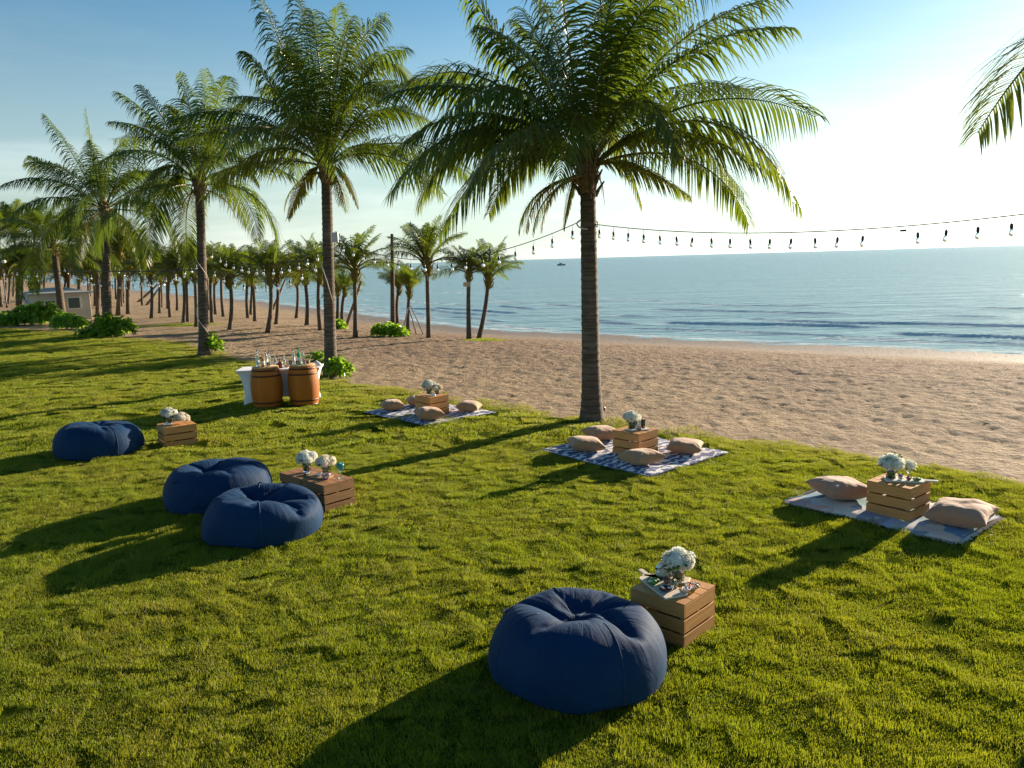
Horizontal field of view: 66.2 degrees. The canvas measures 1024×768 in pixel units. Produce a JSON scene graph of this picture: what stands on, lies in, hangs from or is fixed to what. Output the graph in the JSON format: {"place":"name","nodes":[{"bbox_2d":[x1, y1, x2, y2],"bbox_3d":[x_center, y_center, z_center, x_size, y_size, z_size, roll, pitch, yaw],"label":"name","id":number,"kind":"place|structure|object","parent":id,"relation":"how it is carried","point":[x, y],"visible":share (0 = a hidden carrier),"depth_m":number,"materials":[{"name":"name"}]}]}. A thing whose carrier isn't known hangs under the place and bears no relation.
{"place":"outdoors","nodes":[
{"label":"outdoors","id":0,"kind":"place"},
{"bbox_2d":[0,332,1023,767],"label":"lawn","id":1,"kind":"structure","parent":0,"point":[16,712],"depth_m":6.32,"materials":[{"name":"plant"}]},
{"bbox_2d":[0,109,193,335],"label":"coconut palm","id":2,"kind":"object","parent":1,"relation":"on","point":[101,182],"visible":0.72,"depth_m":35.74,"materials":[{"name":"plant"}]},
{"bbox_2d":[52,420,144,460],"bbox_3d":[-6.957,0.894,13.219,1.380,0.537,1.380,-5,10,-20],"label":"beanbag","id":3,"kind":"object","parent":1,"relation":"on","point":[83,441],"visible":0.99,"depth_m":12.72,"materials":[{"name":"blue fabric"}]},
{"bbox_2d":[156,420,197,446],"bbox_3d":[-5.837,0.870,13.706,0.548,0.360,0.494,-8,11,-35],"label":"wooden crate","id":4,"kind":"object","parent":1,"relation":"on","point":[176,430],"visible":0.81,"depth_m":13.54,"materials":[{"name":"brown wood"}]},
{"bbox_2d":[166,417,172,423],"bbox_3d":[-5.968,0.627,13.701,0.115,0.117,0.115,-2,9,0],"label":"glass vase","id":5,"kind":"object","parent":4,"relation":"on","point":[169,420],"visible":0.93,"depth_m":13.66,"materials":[{"name":"white"}]},
{"bbox_2d":[160,407,177,417],"bbox_3d":[-5.969,0.491,13.675,0.330,0.184,0.309,-2,9,0],"label":"flower bouquet","id":6,"kind":"object","parent":5,"relation":"in","point":[167,412],"visible":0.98,"depth_m":13.61,"materials":[{"name":"white plant"}]},
{"bbox_2d":[172,412,190,421],"bbox_3d":[-5.752,0.572,13.666,0.330,0.188,0.309,3,10,26],"label":"flower bouquet","id":7,"kind":"object","parent":4,"relation":"on","point":[182,416],"visible":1,"depth_m":13.60,"materials":[{"name":"beige plant"}]},
{"bbox_2d":[86,68,308,355],"bbox_3d":[-10.494,-5.716,26.654,6.988,9.706,7.041,-2,9,0],"label":"coconut palm","id":8,"kind":"object","parent":1,"relation":"on","point":[197,175],"visible":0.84,"depth_m":26.19,"materials":[{"name":"plant"}]},
{"bbox_2d":[7,268,196,280],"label":"string lights","id":9,"kind":"object","parent":8,"relation":"hanging from","point":[127,279],"visible":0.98,"depth_m":34.87,"materials":[{"name":"black rubber"}]},
{"bbox_2d":[61,261,196,288],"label":"string lights","id":10,"kind":"object","parent":8,"relation":"hanging from","point":[157,283],"visible":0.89,"depth_m":33.08,"materials":[{"name":"glass"}]},
{"bbox_2d":[113,248,207,287],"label":"string lights","id":11,"kind":"object","parent":8,"relation":"hanging from","point":[191,272],"visible":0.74,"depth_m":32.24,"materials":[{"name":"glass"}]},
{"bbox_2d":[197,331,225,353],"bbox_3d":[-10.571,-1.433,27.589,0.955,0.849,0.958,-2,9,0],"label":"leafy shrub","id":12,"kind":"object","parent":1,"relation":"on","point":[213,342],"visible":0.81,"depth_m":27.39,"materials":[{"name":"green plant"}]},
{"bbox_2d":[163,457,272,514],"bbox_3d":[-3.863,1.290,10.309,1.384,0.516,1.348,3,10,30],"label":"beanbag","id":13,"kind":"object","parent":1,"relation":"on","point":[196,487],"visible":0.88,"depth_m":9.83,"materials":[{"name":"blue fabric"}]},
{"bbox_2d":[201,483,323,548],"bbox_3d":[-2.858,1.474,9.046,1.352,0.476,1.327,1,9,15],"label":"beanbag","id":14,"kind":"object","parent":1,"relation":"on","point":[260,516],"visible":1,"depth_m":8.59,"materials":[{"name":"blue fabric"}]},
{"bbox_2d":[250,367,282,408],"bbox_3d":[-5.319,0.076,17.041,0.670,0.880,0.670,-3,9,-11],"label":"wine barrel","id":15,"kind":"object","parent":1,"relation":"on","point":[266,386],"visible":0.91,"depth_m":16.78,"materials":[{"name":"brown wood"}]},
{"bbox_2d":[236,365,322,372],"bbox_3d":[-5.163,0.029,17.642,1.784,0.785,0.700,-3,9,-6],"label":"draped table","id":16,"kind":"object","parent":1,"relation":"on","point":[280,370],"visible":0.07,"depth_m":17.18,"materials":[{"name":"fabric"}]},
{"bbox_2d":[236,363,323,404],"bbox_3d":[-5.163,0.018,17.640,1.804,0.800,0.700,-3,9,-6],"label":"tablecloth","id":17,"kind":"object","parent":16,"relation":"on","point":[245,378],"visible":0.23,"depth_m":17.33,"materials":[{"name":"white fabric"}]},
{"bbox_2d":[280,466,321,493],"bbox_3d":[-2.696,1.323,10.274,0.497,0.360,0.445,7,12,42],"label":"wooden crate","id":18,"kind":"object","parent":1,"relation":"on","point":[294,476],"visible":0.23,"depth_m":10.18,"materials":[{"name":"brown wood"}]},
{"bbox_2d":[302,463,310,471],"bbox_3d":[-2.675,1.081,10.237,0.115,0.117,0.115,-2,9,0],"label":"glass vase","id":19,"kind":"object","parent":18,"relation":"on","point":[306,467],"visible":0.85,"depth_m":10.19,"materials":[{"name":"white"}]},
{"bbox_2d":[295,450,317,465],"bbox_3d":[-2.674,0.943,10.210,0.290,0.188,0.311,-2,9,0],"label":"flower bouquet","id":20,"kind":"object","parent":19,"relation":"in","point":[304,457],"visible":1,"depth_m":10.13,"materials":[{"name":"white plant"}]},
{"bbox_2d":[288,365,319,406],"bbox_3d":[-4.564,0.030,17.223,0.670,0.880,0.670,-3,9,-11],"label":"wine barrel","id":21,"kind":"object","parent":1,"relation":"on","point":[303,387],"visible":0.91,"depth_m":16.96,"materials":[{"name":"brown wood"}]},
{"bbox_2d":[161,0,471,377],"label":"coconut palm","id":22,"kind":"object","parent":1,"relation":"on","point":[322,132],"visible":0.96,"depth_m":20.33,"materials":[{"name":"plant"}]},
{"bbox_2d":[208,256,320,291],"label":"string lights","id":23,"kind":"object","parent":22,"relation":"hanging from","point":[277,287],"visible":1,"depth_m":23.88,"materials":[{"name":"glass"}]},
{"bbox_2d":[209,247,320,275],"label":"string lights","id":24,"kind":"object","parent":22,"relation":"hanging from","point":[273,273],"visible":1,"depth_m":23.51,"materials":[{"name":"glass"}]},
{"bbox_2d":[301,472,354,512],"bbox_3d":[-2.321,1.369,9.929,0.495,0.360,0.446,7,12,43],"label":"wooden crate","id":25,"kind":"object","parent":1,"relation":"on","point":[328,489],"visible":0.73,"depth_m":9.77,"materials":[{"name":"brown wood"}]},
{"bbox_2d":[322,466,329,472],"bbox_3d":[-2.383,1.105,10.079,0.105,0.107,0.105,-2,9,0],"label":"glass vase","id":26,"kind":"object","parent":25,"relation":"on","point":[326,469],"visible":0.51,"depth_m":10.04,"materials":[{"name":"white"}]},
{"bbox_2d":[315,454,335,466],"bbox_3d":[-2.388,0.975,10.072,0.283,0.170,0.278,-7,10,-30],"label":"flower bouquet","id":27,"kind":"object","parent":26,"relation":"in","point":[325,460],"visible":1,"depth_m":10.01,"materials":[{"name":"beige plant"}]},
{"bbox_2d":[0,327,735,460],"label":"distant grass","id":28,"kind":"structure","parent":1,"relation":"on","point":[75,357],"depth_m":17.76,"materials":[{"name":"plant"}]},
{"bbox_2d":[365,404,494,425],"bbox_3d":[-1.677,0.557,15.837,1.724,0.060,2.185,-10,12,-42],"label":"picnic blanket","id":29,"kind":"object","parent":1,"relation":"on","point":[408,409],"visible":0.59,"depth_m":15.52,"materials":[{"name":"blue fabric"}]},
{"bbox_2d":[380,399,404,409],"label":"cushion","id":30,"kind":"object","parent":29,"relation":"on","point":[392,404],"visible":1,"depth_m":15.94,"materials":[{"name":"beige fabric"}]},
{"bbox_2d":[413,406,444,419],"bbox_3d":[-1.585,0.561,14.983,0.508,0.247,0.508,-2,9,-20],"label":"cushion","id":31,"kind":"object","parent":29,"relation":"on","point":[428,413],"visible":1,"depth_m":14.81,"materials":[{"name":"beige fabric"}]},
{"bbox_2d":[415,392,448,413],"bbox_3d":[-1.584,0.397,15.565,0.464,0.370,0.495,-10,12,-43],"label":"wooden crate","id":32,"kind":"object","parent":29,"relation":"on","point":[440,401],"visible":0.77,"depth_m":15.43,"materials":[{"name":"brown wood"}]},
{"bbox_2d":[456,400,482,411],"bbox_3d":[-0.858,0.438,15.676,0.458,0.208,0.458,4,10,11],"label":"cushion","id":33,"kind":"object","parent":29,"relation":"on","point":[469,405],"visible":1,"depth_m":15.50,"materials":[{"name":"beige fabric"}]},
{"bbox_2d":[488,587,666,714],"bbox_3d":[0.476,1.875,5.784,1.308,0.527,1.325,0,9,8],"label":"beanbag","id":34,"kind":"object","parent":1,"relation":"on","point":[574,651],"visible":1,"depth_m":5.35,"materials":[{"name":"blue fabric"}]},
{"bbox_2d":[374,0,830,422],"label":"coconut palm","id":35,"kind":"object","parent":1,"relation":"on","point":[606,109],"visible":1,"depth_m":13.43,"materials":[{"name":"plant"}]},
{"bbox_2d":[338,221,579,271],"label":"string lights","id":36,"kind":"object","parent":35,"relation":"hanging from","point":[482,260],"visible":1,"depth_m":16.80,"materials":[{"name":"glass"}]},
{"bbox_2d":[594,214,1023,248],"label":"string lights","id":37,"kind":"object","parent":35,"relation":"hanging from","point":[945,238],"visible":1,"depth_m":10.88,"materials":[{"name":"glass"}]},
{"bbox_2d":[540,438,727,476],"bbox_3d":[1.877,1.029,12.171,1.944,0.063,2.246,-9,12,-39],"label":"picnic blanket","id":38,"kind":"object","parent":1,"relation":"on","point":[607,457],"visible":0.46,"depth_m":11.70,"materials":[{"name":"blue fabric"}]},
{"bbox_2d":[566,436,605,451],"bbox_3d":[1.147,0.929,12.219,0.528,0.221,0.528,2,9,-6],"label":"cushion","id":39,"kind":"object","parent":38,"relation":"on","point":[586,443],"visible":1,"depth_m":12.01,"materials":[{"name":"beige fabric"}]},
{"bbox_2d":[581,425,614,439],"bbox_3d":[1.474,0.802,12.909,0.508,0.218,0.508,-5,13,-23],"label":"cushion","id":40,"kind":"object","parent":38,"relation":"on","point":[602,432],"visible":0.73,"depth_m":12.75,"materials":[{"name":"beige fabric"}]},
{"bbox_2d":[613,426,657,453],"bbox_3d":[1.871,0.869,11.929,0.474,0.370,0.495,-10,12,-43],"label":"wooden crate","id":41,"kind":"object","parent":38,"relation":"on","point":[623,438],"visible":0.76,"depth_m":11.79,"materials":[{"name":"brown wood"}]},
{"bbox_2d":[624,427,648,430],"bbox_3d":[1.872,0.683,11.853,0.371,0.016,0.160,-2,9,-5],"label":"serving board","id":42,"kind":"object","parent":41,"relation":"on","point":[642,429],"visible":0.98,"depth_m":11.81,"materials":[{"name":"beige"}]},
{"bbox_2d":[628,421,635,428],"bbox_3d":[1.815,0.622,11.899,0.115,0.117,0.115,-2,9,0],"label":"glass vase","id":43,"kind":"object","parent":42,"relation":"on","point":[631,425],"visible":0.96,"depth_m":11.86,"materials":[{"name":"white"}]},
{"bbox_2d":[622,410,641,422],"bbox_3d":[1.826,0.485,11.890,0.310,0.188,0.310,-2,9,0],"label":"flower bouquet","id":44,"kind":"object","parent":43,"relation":"in","point":[630,415],"visible":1,"depth_m":11.79,"materials":[{"name":"white plant"}]},
{"bbox_2d":[617,448,665,464],"bbox_3d":[1.862,1.045,11.309,0.508,0.219,0.508,-7,7,-28],"label":"cushion","id":45,"kind":"object","parent":38,"relation":"on","point":[642,456],"visible":1,"depth_m":11.16,"materials":[{"name":"beige fabric"}]},
{"bbox_2d":[666,437,703,453],"bbox_3d":[2.628,0.936,11.923,0.528,0.210,0.528,3,10,17],"label":"cushion","id":46,"kind":"object","parent":38,"relation":"on","point":[683,445],"visible":1,"depth_m":11.74,"materials":[{"name":"beige fabric"}]},
{"bbox_2d":[631,578,714,648],"bbox_3d":[1.304,1.815,6.371,0.495,0.364,0.474,7,12,43],"label":"wooden crate","id":47,"kind":"object","parent":1,"relation":"on","point":[688,612],"visible":0.75,"depth_m":6.17,"materials":[{"name":"brown wood"}]},
{"bbox_2d":[655,567,669,577],"bbox_3d":[1.245,1.557,6.519,0.124,0.094,0.124,-2,9,0],"label":"glass jar","id":48,"kind":"object","parent":47,"relation":"on","point":[661,573],"visible":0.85,"depth_m":6.47,"materials":[{"name":"white"}]},
{"bbox_2d":[638,569,687,599],"bbox_3d":[1.184,1.619,6.398,0.200,0.016,0.601,-5,9,-18],"label":"serving board","id":49,"kind":"object","parent":47,"relation":"on","point":[673,593],"visible":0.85,"depth_m":6.24,"materials":[{"name":"white stone"}]},
{"bbox_2d":[642,574,690,583],"bbox_3d":[1.266,1.603,6.484,0.391,0.016,0.130,2,10,21],"label":"serving board","id":50,"kind":"object","parent":47,"relation":"on","point":[687,579],"visible":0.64,"depth_m":6.45,"materials":[{"name":"brown wood"}]},
{"bbox_2d":[672,568,685,580],"bbox_3d":[1.368,1.554,6.436,0.112,0.114,0.112,-2,9,0],"label":"glass vase","id":51,"kind":"object","parent":50,"relation":"on","point":[679,575],"visible":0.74,"depth_m":6.39,"materials":[{"name":"white"}]},
{"bbox_2d":[784,489,1005,543],"bbox_3d":[4.388,1.444,9.128,1.353,0.082,2.074,-9,12,-41],"label":"picnic blanket","id":52,"kind":"object","parent":1,"relation":"on","point":[919,525],"visible":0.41,"depth_m":8.72,"materials":[{"name":"blue fabric"}]},
{"bbox_2d":[805,476,867,499],"bbox_3d":[3.968,1.256,9.489,0.588,0.239,0.588,-1,9,-12],"label":"cushion","id":53,"kind":"object","parent":52,"relation":"on","point":[842,487],"visible":0.91,"depth_m":9.30,"materials":[{"name":"beige fabric"}]},
{"bbox_2d":[866,473,930,521],"bbox_3d":[4.379,1.271,8.912,0.490,0.370,0.484,-9,11,-38],"label":"wooden crate","id":54,"kind":"object","parent":52,"relation":"on","point":[900,495],"visible":0.87,"depth_m":8.75,"materials":[{"name":"brown wood"}]},
{"bbox_2d":[883,476,937,482],"bbox_3d":[4.495,1.080,8.847,0.551,0.016,0.190,1,9,16],"label":"serving board","id":55,"kind":"object","parent":54,"relation":"on","point":[904,479],"visible":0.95,"depth_m":8.80,"materials":[{"name":"beige"}]},
{"bbox_2d":[886,468,896,478],"bbox_3d":[4.306,1.016,8.922,0.120,0.122,0.120,-2,9,0],"label":"glass vase","id":56,"kind":"object","parent":55,"relation":"on","point":[891,474],"visible":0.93,"depth_m":8.88,"materials":[{"name":"white"}]},
{"bbox_2d":[877,452,907,470],"bbox_3d":[4.289,0.871,8.914,0.343,0.186,0.332,-2,9,0],"label":"flower bouquet","id":57,"kind":"object","parent":56,"relation":"in","point":[894,460],"visible":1,"depth_m":8.83,"materials":[{"name":"white plant"}]},
{"bbox_2d":[923,497,999,527],"bbox_3d":[4.873,1.394,8.524,0.608,0.250,0.608,4,13,43],"label":"cushion","id":58,"kind":"object","parent":52,"relation":"on","point":[967,513],"visible":1,"depth_m":8.38,"materials":[{"name":"beige fabric"}]},
{"bbox_2d":[954,28,1023,156],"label":"coconut palm","id":59,"kind":"object","parent":1,"relation":"on","point":[1008,110],"visible":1,"depth_m":7.70,"materials":[{"name":"plant"}]},
{"bbox_2d":[0,275,1023,484],"bbox_3d":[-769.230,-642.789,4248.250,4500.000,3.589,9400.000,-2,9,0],"label":"sand beach","id":60,"kind":"structure","parent":0,"point":[961,410],"depth_m":20.03,"materials":[{"name":"sand"}]},
{"bbox_2d":[0,204,30,306],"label":"young palm","id":61,"kind":"object","parent":60,"relation":"on","point":[2,216],"visible":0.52,"depth_m":76.97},
{"bbox_2d":[0,250,36,305],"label":"young palm","id":62,"kind":"object","parent":60,"relation":"on","point":[11,260],"visible":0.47,"depth_m":76.09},
{"bbox_2d":[0,198,38,304],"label":"young palm","id":63,"kind":"object","parent":60,"relation":"on","point":[12,208],"visible":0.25,"depth_m":78.53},
{"bbox_2d":[0,244,51,304],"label":"young palm","id":64,"kind":"object","parent":60,"relation":"on","point":[16,255],"visible":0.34,"depth_m":76.14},
{"bbox_2d":[0,300,63,325],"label":"leafy shrub","id":65,"kind":"object","parent":60,"relation":"on","point":[38,312],"visible":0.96,"depth_m":47.55,"materials":[{"name":"green plant"}]},
{"bbox_2d":[20,287,93,318],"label":"beach hut","id":66,"kind":"object","parent":60,"relation":"on","point":[77,302],"visible":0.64,"depth_m":52.48,"materials":[{"name":"grey"}]},
{"bbox_2d":[66,296,81,308],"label":"window","id":67,"kind":"structure","parent":66,"relation":"in","point":[72,302],"depth_m":52.52,"materials":[{"name":"grey"}]},
{"bbox_2d":[0,197,123,311],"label":"coconut palm","id":68,"kind":"object","parent":60,"relation":"on","point":[54,253],"visible":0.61,"depth_m":50.53,"materials":[{"name":"plant"}]},
{"bbox_2d":[40,268,89,286],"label":"young palm","id":69,"kind":"object","parent":60,"relation":"on","point":[63,276],"visible":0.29,"depth_m":94.12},
{"bbox_2d":[48,311,89,329],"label":"leafy shrub","id":70,"kind":"object","parent":60,"relation":"on","point":[71,320],"visible":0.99,"depth_m":43.02,"materials":[{"name":"green plant"}]},
{"bbox_2d":[71,216,99,315],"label":"young palm","id":71,"kind":"object","parent":60,"relation":"on","point":[97,300],"visible":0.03,"depth_m":56.44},
{"bbox_2d":[64,250,113,305],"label":"young palm","id":72,"kind":"object","parent":60,"relation":"on","point":[88,273],"visible":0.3,"depth_m":72.08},
{"bbox_2d":[73,312,138,337],"bbox_3d":[-19.042,-2.709,36.628,2.995,1.313,1.675,-2,9,0],"label":"leafy shrub","id":73,"kind":"object","parent":60,"relation":"on","point":[101,326],"visible":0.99,"depth_m":36.36,"materials":[{"name":"green plant"}]},
{"bbox_2d":[92,248,134,305],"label":"young palm","id":74,"kind":"object","parent":60,"relation":"on","point":[123,267],"visible":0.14,"depth_m":70.33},
{"bbox_2d":[84,218,147,315],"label":"young palm","id":75,"kind":"object","parent":60,"relation":"on","point":[118,246],"visible":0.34,"depth_m":55.45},
{"bbox_2d":[110,234,147,313],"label":"young palm","id":76,"kind":"object","parent":60,"relation":"on","point":[127,256],"visible":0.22,"depth_m":57.28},
{"bbox_2d":[117,243,180,317],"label":"young palm","id":77,"kind":"object","parent":60,"relation":"on","point":[149,276],"visible":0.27,"depth_m":51.47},
{"bbox_2d":[128,247,176,316],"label":"young palm","id":78,"kind":"object","parent":60,"relation":"on","point":[168,278],"visible":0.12,"depth_m":51.58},
{"bbox_2d":[139,323,223,326],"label":"grass patch","id":79,"kind":"object","parent":60,"relation":"on","point":[179,324],"visible":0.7,"depth_m":44.34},
{"bbox_2d":[149,239,220,322],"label":"young palm","id":80,"kind":"object","parent":60,"relation":"on","point":[166,267],"visible":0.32,"depth_m":45.83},
{"bbox_2d":[162,251,215,321],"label":"young palm","id":81,"kind":"object","parent":60,"relation":"on","point":[187,308],"visible":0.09,"depth_m":46.81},
{"bbox_2d":[161,232,226,326],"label":"young palm","id":82,"kind":"object","parent":60,"relation":"on","point":[193,279],"visible":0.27,"depth_m":42.30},
{"bbox_2d":[178,244,242,322],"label":"young palm","id":83,"kind":"object","parent":60,"relation":"on","point":[210,301],"visible":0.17,"depth_m":45.73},
{"bbox_2d":[213,277,218,313],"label":"young palm","id":84,"kind":"object","parent":60,"relation":"on","point":[216,281],"visible":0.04,"depth_m":54.42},
{"bbox_2d":[207,241,241,316],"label":"young palm","id":85,"kind":"object","parent":60,"relation":"on","point":[224,248],"visible":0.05,"depth_m":51.21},
{"bbox_2d":[185,240,267,329],"bbox_3d":[-14.240,-4.983,39.734,4.145,4.625,4.290,-3,9,-11],"label":"young palm","id":86,"kind":"object","parent":60,"relation":"on","point":[228,270],"visible":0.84,"depth_m":39.33,"materials":[{"name":"plant"}]},
{"bbox_2d":[228,243,261,320],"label":"young palm","id":87,"kind":"object","parent":60,"relation":"on","point":[254,304],"visible":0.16,"depth_m":46.07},
{"bbox_2d":[233,248,262,317],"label":"young palm","id":88,"kind":"object","parent":60,"relation":"on","point":[246,300],"visible":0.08,"depth_m":49.41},
{"bbox_2d":[235,270,263,314],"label":"young palm","id":89,"kind":"object","parent":60,"relation":"on","point":[251,300],"visible":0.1,"depth_m":54.37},
{"bbox_2d":[233,238,298,332],"bbox_3d":[-11.281,-4.553,36.855,3.437,4.515,2.785,3,10,26],"label":"young palm","id":90,"kind":"object","parent":60,"relation":"on","point":[266,260],"visible":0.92,"depth_m":36.64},
{"bbox_2d":[243,254,298,323],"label":"young palm","id":91,"kind":"object","parent":60,"relation":"on","point":[278,281],"visible":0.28,"depth_m":43.36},
{"bbox_2d":[259,233,334,324],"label":"young palm","id":92,"kind":"object","parent":60,"relation":"on","point":[287,263],"visible":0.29,"depth_m":42.28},
{"bbox_2d":[273,264,322,317],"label":"young palm","id":93,"kind":"object","parent":60,"relation":"on","point":[296,284],"visible":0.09,"depth_m":50.72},
{"bbox_2d":[309,350,323,373],"bbox_3d":[-5.450,-0.637,22.249,0.811,0.730,0.783,-2,9,0],"label":"leafy shrub","id":94,"kind":"object","parent":60,"relation":"on","point":[318,356],"visible":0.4,"depth_m":22.06,"materials":[{"name":"green plant"}]},
{"bbox_2d":[278,236,365,330],"bbox_3d":[-9.621,-5.032,38.914,3.891,4.821,3.664,1,9,15],"label":"young palm","id":95,"kind":"object","parent":60,"relation":"on","point":[311,257],"visible":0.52,"depth_m":38.79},
{"bbox_2d":[324,355,354,378],"bbox_3d":[-4.725,-0.477,21.452,0.878,0.646,0.857,-2,9,0],"label":"leafy shrub","id":96,"kind":"object","parent":60,"relation":"on","point":[341,366],"visible":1,"depth_m":21.23,"materials":[{"name":"green plant"}]},
{"bbox_2d":[321,272,364,319],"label":"young palm","id":97,"kind":"object","parent":60,"relation":"on","point":[344,281],"visible":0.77,"depth_m":42.96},
{"bbox_2d":[334,268,363,318],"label":"young palm","id":98,"kind":"object","parent":60,"relation":"on","point":[338,293],"visible":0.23,"depth_m":43.89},
{"bbox_2d":[298,225,412,337],"bbox_3d":[-6.851,-4.432,34.067,4.151,4.916,4.270,-10,12,-42],"label":"young palm","id":99,"kind":"object","parent":60,"relation":"on","point":[349,261],"visible":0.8,"depth_m":33.84,"materials":[{"name":"plant"}]},
{"bbox_2d":[370,321,411,336],"bbox_3d":[-5.440,-2.405,35.099,1.906,0.847,1.227,-2,9,0],"label":"leafy shrub","id":100,"kind":"object","parent":60,"relation":"on","point":[391,329],"visible":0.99,"depth_m":34.83,"materials":[{"name":"green plant"}]},
{"bbox_2d":[390,234,395,323],"bbox_3d":[-5.604,-4.605,36.610,0.405,4.701,0.299,-2,9,0],"label":"bare trunk","id":101,"kind":"object","parent":60,"relation":"on","point":[392,300],"visible":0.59,"depth_m":36.59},
{"bbox_2d":[378,263,420,323],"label":"young palm","id":102,"kind":"object","parent":60,"relation":"on","point":[398,285],"visible":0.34,"depth_m":42.91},
{"bbox_2d":[379,260,435,328],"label":"young palm","id":103,"kind":"object","parent":60,"relation":"on","point":[408,280],"visible":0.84,"depth_m":40.35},
{"bbox_2d":[383,214,469,337],"bbox_3d":[-3.565,-4.547,33.519,4.032,5.312,4.332,-2,9,0],"label":"young palm","id":104,"kind":"object","parent":60,"relation":"on","point":[423,243],"visible":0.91,"depth_m":33.42,"materials":[{"name":"plant"}]},
{"bbox_2d":[430,243,508,338],"bbox_3d":[-1.820,-3.848,32.878,2.818,4.080,2.922,-7,10,-31],"label":"young palm","id":105,"kind":"object","parent":60,"relation":"on","point":[471,264],"visible":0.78,"depth_m":32.72,"materials":[{"name":"plant"}]},
{"bbox_2d":[445,237,524,338],"bbox_3d":[-1.016,-4.075,33.506,3.364,4.405,3.267,-10,12,-41],"label":"young palm","id":106,"kind":"object","parent":60,"relation":"on","point":[488,281],"visible":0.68,"depth_m":33.29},
{"bbox_2d":[0,0,1023,274],"label":"sky","id":107,"kind":"structure","parent":0,"point":[886,76],"materials":[{"name":"blue"}]},
{"bbox_2d":[4,245,1023,353],"bbox_3d":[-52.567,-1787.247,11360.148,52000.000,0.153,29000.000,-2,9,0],"label":"sea","id":108,"kind":"structure","parent":0,"point":[951,299],"depth_m":67.78,"materials":[{"name":"liquid"}]},
{"bbox_2d":[660,546,695,572],"bbox_3d":[1.355,1.424,6.413,0.310,0.184,0.311,-2,9,0],"label":"flower bouquet","id":109,"kind":"object","parent":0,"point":[677,558],"visible":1,"depth_m":6.34,"materials":[{"name":"white plant"}]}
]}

